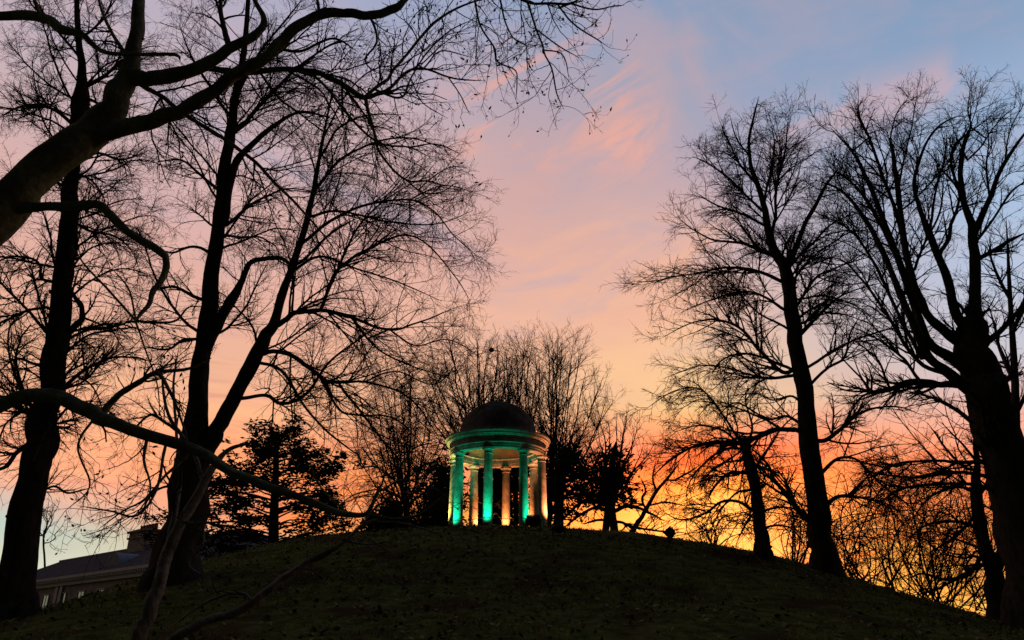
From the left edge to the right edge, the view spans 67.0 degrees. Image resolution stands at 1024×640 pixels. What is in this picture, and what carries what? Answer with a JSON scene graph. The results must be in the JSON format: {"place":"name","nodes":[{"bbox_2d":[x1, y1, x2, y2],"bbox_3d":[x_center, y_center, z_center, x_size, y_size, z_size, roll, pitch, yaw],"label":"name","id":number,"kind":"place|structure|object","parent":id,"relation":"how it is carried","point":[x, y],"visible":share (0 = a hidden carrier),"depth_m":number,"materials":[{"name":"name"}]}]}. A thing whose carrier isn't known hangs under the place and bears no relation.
{"place":"outdoors","nodes":[
{"label":"outdoors","id":0,"kind":"place"},
{"bbox_2d":[0,523,1023,639],"bbox_3d":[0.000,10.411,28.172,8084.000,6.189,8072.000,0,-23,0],"label":"ground","id":1,"kind":"structure","parent":0,"point":[764,612],"depth_m":16.73,"materials":[{"name":"green plant"}]},
{"bbox_2d":[40,498,68,566],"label":"tree","id":2,"kind":"object","parent":1,"relation":"on","point":[45,532],"visible":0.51,"depth_m":92.27,"materials":[{"name":"black plant"}]},
{"bbox_2d":[0,0,201,623],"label":"lime tree","id":3,"kind":"object","parent":1,"relation":"on","point":[19,594],"visible":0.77,"depth_m":21.41,"materials":[{"name":"black plant"}]},
{"bbox_2d":[36,523,267,607],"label":"brick house","id":4,"kind":"structure","parent":1,"relation":"on","point":[60,581],"depth_m":68.21,"materials":[{"name":"brick"}]},
{"bbox_2d":[40,594,49,607],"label":"window","id":5,"kind":"structure","parent":4,"relation":"in","point":[45,598],"depth_m":71.14,"materials":[{"name":"white glass"}]},
{"bbox_2d":[61,592,66,601],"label":"window","id":6,"kind":"structure","parent":4,"relation":"in","point":[64,595],"depth_m":68.60,"materials":[{"name":"white glass"}]},
{"bbox_2d":[76,590,85,596],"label":"window","id":7,"kind":"structure","parent":4,"relation":"in","point":[82,592],"depth_m":66.48,"materials":[{"name":"white glass"}]},
{"bbox_2d":[129,347,269,639],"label":"young tree","id":8,"kind":"object","parent":1,"relation":"on","point":[143,624],"visible":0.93,"depth_m":9.23,"materials":[{"name":"brown plant"}]},
{"bbox_2d":[132,415,367,558],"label":"cedar tree","id":9,"kind":"object","parent":1,"relation":"on","point":[219,484],"visible":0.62,"depth_m":44.51,"materials":[{"name":"black plant"}]},
{"bbox_2d":[95,0,516,591],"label":"lime tree","id":10,"kind":"object","parent":1,"relation":"on","point":[211,438],"visible":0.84,"depth_m":23.57,"materials":[{"name":"black plant"}]},
{"bbox_2d":[166,480,452,639],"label":"young tree","id":11,"kind":"object","parent":1,"relation":"on","point":[248,605],"visible":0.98,"depth_m":8.51,"materials":[{"name":"brown plant"}]},
{"bbox_2d":[0,0,642,583],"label":"magnolia tree","id":12,"kind":"object","parent":1,"relation":"on","point":[34,176],"visible":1,"depth_m":8.25,"materials":[{"name":"black plant"}]},
{"bbox_2d":[351,509,379,532],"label":"evergreen shrub","id":13,"kind":"object","parent":1,"relation":"on","point":[372,524],"visible":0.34,"depth_m":39.72,"materials":[{"name":"black plant"}]},
{"bbox_2d":[367,496,414,530],"bbox_3d":[-6.253,11.633,39.574,2.945,5.144,3.170,0,-23,0],"label":"evergreen shrub","id":14,"kind":"object","parent":1,"relation":"on","point":[388,525],"visible":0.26,"depth_m":39.56,"materials":[{"name":"black plant"}]},
{"bbox_2d":[327,357,468,527],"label":"round crowned tree","id":15,"kind":"object","parent":1,"relation":"on","point":[407,464],"visible":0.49,"depth_m":40.22,"materials":[{"name":"black plant"}]},
{"bbox_2d":[318,462,515,528],"bbox_3d":[-4.684,9.484,40.349,10.442,5.341,5.040,3,-23,-7],"label":"bare shrub","id":16,"kind":"object","parent":1,"relation":"on","point":[414,521],"visible":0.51,"depth_m":39.94,"materials":[{"name":"black plant"}]},
{"bbox_2d":[334,467,501,530],"bbox_3d":[-5.077,9.460,39.418,9.481,4.970,6.258,0,-23,0],"label":"bare shrub","id":17,"kind":"object","parent":1,"relation":"on","point":[383,505],"visible":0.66,"depth_m":39.16,"materials":[{"name":"black plant"}]},
{"bbox_2d":[410,455,469,527],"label":"yew tree","id":18,"kind":"object","parent":1,"relation":"on","point":[442,518],"visible":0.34,"depth_m":42.02,"materials":[{"name":"black plant"}]},
{"bbox_2d":[408,312,541,522],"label":"round crowned tree","id":19,"kind":"object","parent":1,"relation":"on","point":[469,406],"visible":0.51,"depth_m":51.58,"materials":[{"name":"black plant"}]},
{"bbox_2d":[463,467,529,525],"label":"yew tree","id":20,"kind":"object","parent":1,"relation":"on","point":[497,479],"visible":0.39,"depth_m":44.89,"materials":[{"name":"black plant"}]},
{"bbox_2d":[445,401,549,526],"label":"domed temple","id":21,"kind":"structure","parent":1,"relation":"on","point":[506,437],"depth_m":35.33,"materials":[{"name":"stone"}]},
{"bbox_2d":[446,517,546,525],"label":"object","id":22,"kind":"object","parent":21,"relation":"attached to","point":[484,517],"visible":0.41,"depth_m":33.18,"materials":[{"name":"black stone"}]},
{"bbox_2d":[0,523,1023,639],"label":"fallen leaves","id":23,"kind":"object","parent":1,"relation":"on","point":[379,608],"visible":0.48,"depth_m":17.38,"materials":[{"name":"brown plant"}]},
{"bbox_2d":[480,322,561,516],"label":"round crowned tree","id":24,"kind":"object","parent":1,"relation":"on","point":[526,385],"visible":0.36,"depth_m":54.50,"materials":[{"name":"black plant"}]},
{"bbox_2d":[525,515,540,530],"bbox_3d":[0.679,6.533,24.910,0.512,0.515,0.361,3,-23,-7],"label":"floodlight","id":25,"kind":"object","parent":1,"relation":"on","point":[533,520],"visible":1,"depth_m":24.86,"materials":[{"name":"black metal"}]},
{"bbox_2d":[552,520,564,535],"bbox_3d":[1.415,6.346,23.583,0.409,0.499,0.368,19,-30,-38],"label":"uplighter","id":26,"kind":"object","parent":1,"relation":"on","point":[558,526],"visible":0.98,"depth_m":23.51,"materials":[{"name":"metal"}]},
{"bbox_2d":[493,317,627,526],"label":"round crowned tree","id":27,"kind":"object","parent":1,"relation":"on","point":[557,411],"visible":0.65,"depth_m":55.67,"materials":[{"name":"brown plant"}]},
{"bbox_2d":[515,437,624,524],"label":"yew tree","id":28,"kind":"object","parent":1,"relation":"on","point":[557,474],"visible":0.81,"depth_m":42.91,"materials":[{"name":"black plant"}]},
{"bbox_2d":[585,439,642,529],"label":"yew tree","id":29,"kind":"object","parent":1,"relation":"on","point":[624,499],"visible":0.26,"depth_m":44.54,"materials":[{"name":"black plant"}]},
{"bbox_2d":[556,405,683,533],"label":"round crowned tree","id":30,"kind":"object","parent":1,"relation":"on","point":[611,496],"visible":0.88,"depth_m":42.34,"materials":[{"name":"black plant"}]},
{"bbox_2d":[611,452,710,531],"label":"sapling","id":31,"kind":"object","parent":1,"relation":"on","point":[640,519],"visible":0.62,"depth_m":40.98,"materials":[{"name":"black plant"}]},
{"bbox_2d":[663,526,675,541],"bbox_3d":[5.100,6.947,25.036,0.370,0.500,0.512,-9,-25,20],"label":"floodlight","id":32,"kind":"object","parent":1,"relation":"on","point":[670,533],"visible":0.97,"depth_m":24.88,"materials":[{"name":"black metal"}]},
{"bbox_2d":[645,505,753,544],"bbox_3d":[9.215,10.275,36.957,6.152,3.081,3.291,0,-23,0],"label":"bare shrub","id":33,"kind":"object","parent":1,"relation":"on","point":[715,538],"visible":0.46,"depth_m":36.85,"materials":[{"name":"brown plant"}]},
{"bbox_2d":[613,357,835,574],"bbox_3d":[6.824,4.753,24.981,6.436,8.158,5.077,0,-23,0],"label":"spreading tree","id":34,"kind":"object","parent":1,"relation":"on","point":[762,546],"visible":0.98,"depth_m":24.54,"materials":[{"name":"black plant"}]},
{"bbox_2d":[602,83,1004,605],"bbox_3d":[9.607,-0.280,28.227,13.236,20.604,7.235,0,-23,0],"label":"lime tree","id":35,"kind":"object","parent":1,"relation":"on","point":[830,560],"visible":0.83,"depth_m":27.68,"materials":[{"name":"black plant"}]},
{"bbox_2d":[629,426,993,602],"bbox_3d":[15.330,8.059,31.699,21.362,8.100,11.546,-2,-23,5],"label":"bare shrub","id":36,"kind":"object","parent":1,"relation":"on","point":[896,572],"visible":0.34,"depth_m":31.43,"materials":[{"name":"black plant"}]},
{"bbox_2d":[634,447,991,592],"bbox_3d":[13.617,8.700,33.523,17.832,7.644,8.175,0,-23,0],"label":"bare shrub","id":37,"kind":"object","parent":1,"relation":"on","point":[844,555],"visible":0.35,"depth_m":32.87,"materials":[{"name":"black plant"}]},
{"bbox_2d":[748,483,893,562],"bbox_3d":[14.165,9.545,34.803,6.403,4.698,4.423,0,-23,0],"label":"bare shrub","id":38,"kind":"object","parent":1,"relation":"on","point":[795,550],"visible":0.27,"depth_m":34.59,"materials":[{"name":"brown plant"}]},
{"bbox_2d":[780,65,1023,629],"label":"plane tree","id":39,"kind":"object","parent":1,"relation":"on","point":[981,380],"visible":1,"depth_m":20.91,"materials":[{"name":"black plant"}]},
{"bbox_2d":[833,440,1004,611],"bbox_3d":[18.008,8.231,30.329,13.577,7.386,8.142,0,-23,0],"label":"bare shrub","id":40,"kind":"object","parent":1,"relation":"on","point":[971,538],"visible":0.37,"depth_m":29.11,"materials":[{"name":"black plant"}]},
{"bbox_2d":[889,370,1019,619],"bbox_3d":[12.957,5.639,21.777,3.983,8.445,5.313,-15,-27,31],"label":"thorn tree","id":41,"kind":"object","parent":1,"relation":"on","point":[992,564],"visible":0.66,"depth_m":21.15,"materials":[{"name":"black plant"}]},
{"bbox_2d":[939,189,1023,515],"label":"tree","id":42,"kind":"object","parent":1,"relation":"on","point":[1006,359],"visible":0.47,"depth_m":37.05,"materials":[{"name":"black plant"}]},
{"bbox_2d":[0,0,1023,615],"label":"sky","id":43,"kind":"structure","parent":0,"point":[578,206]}
]}

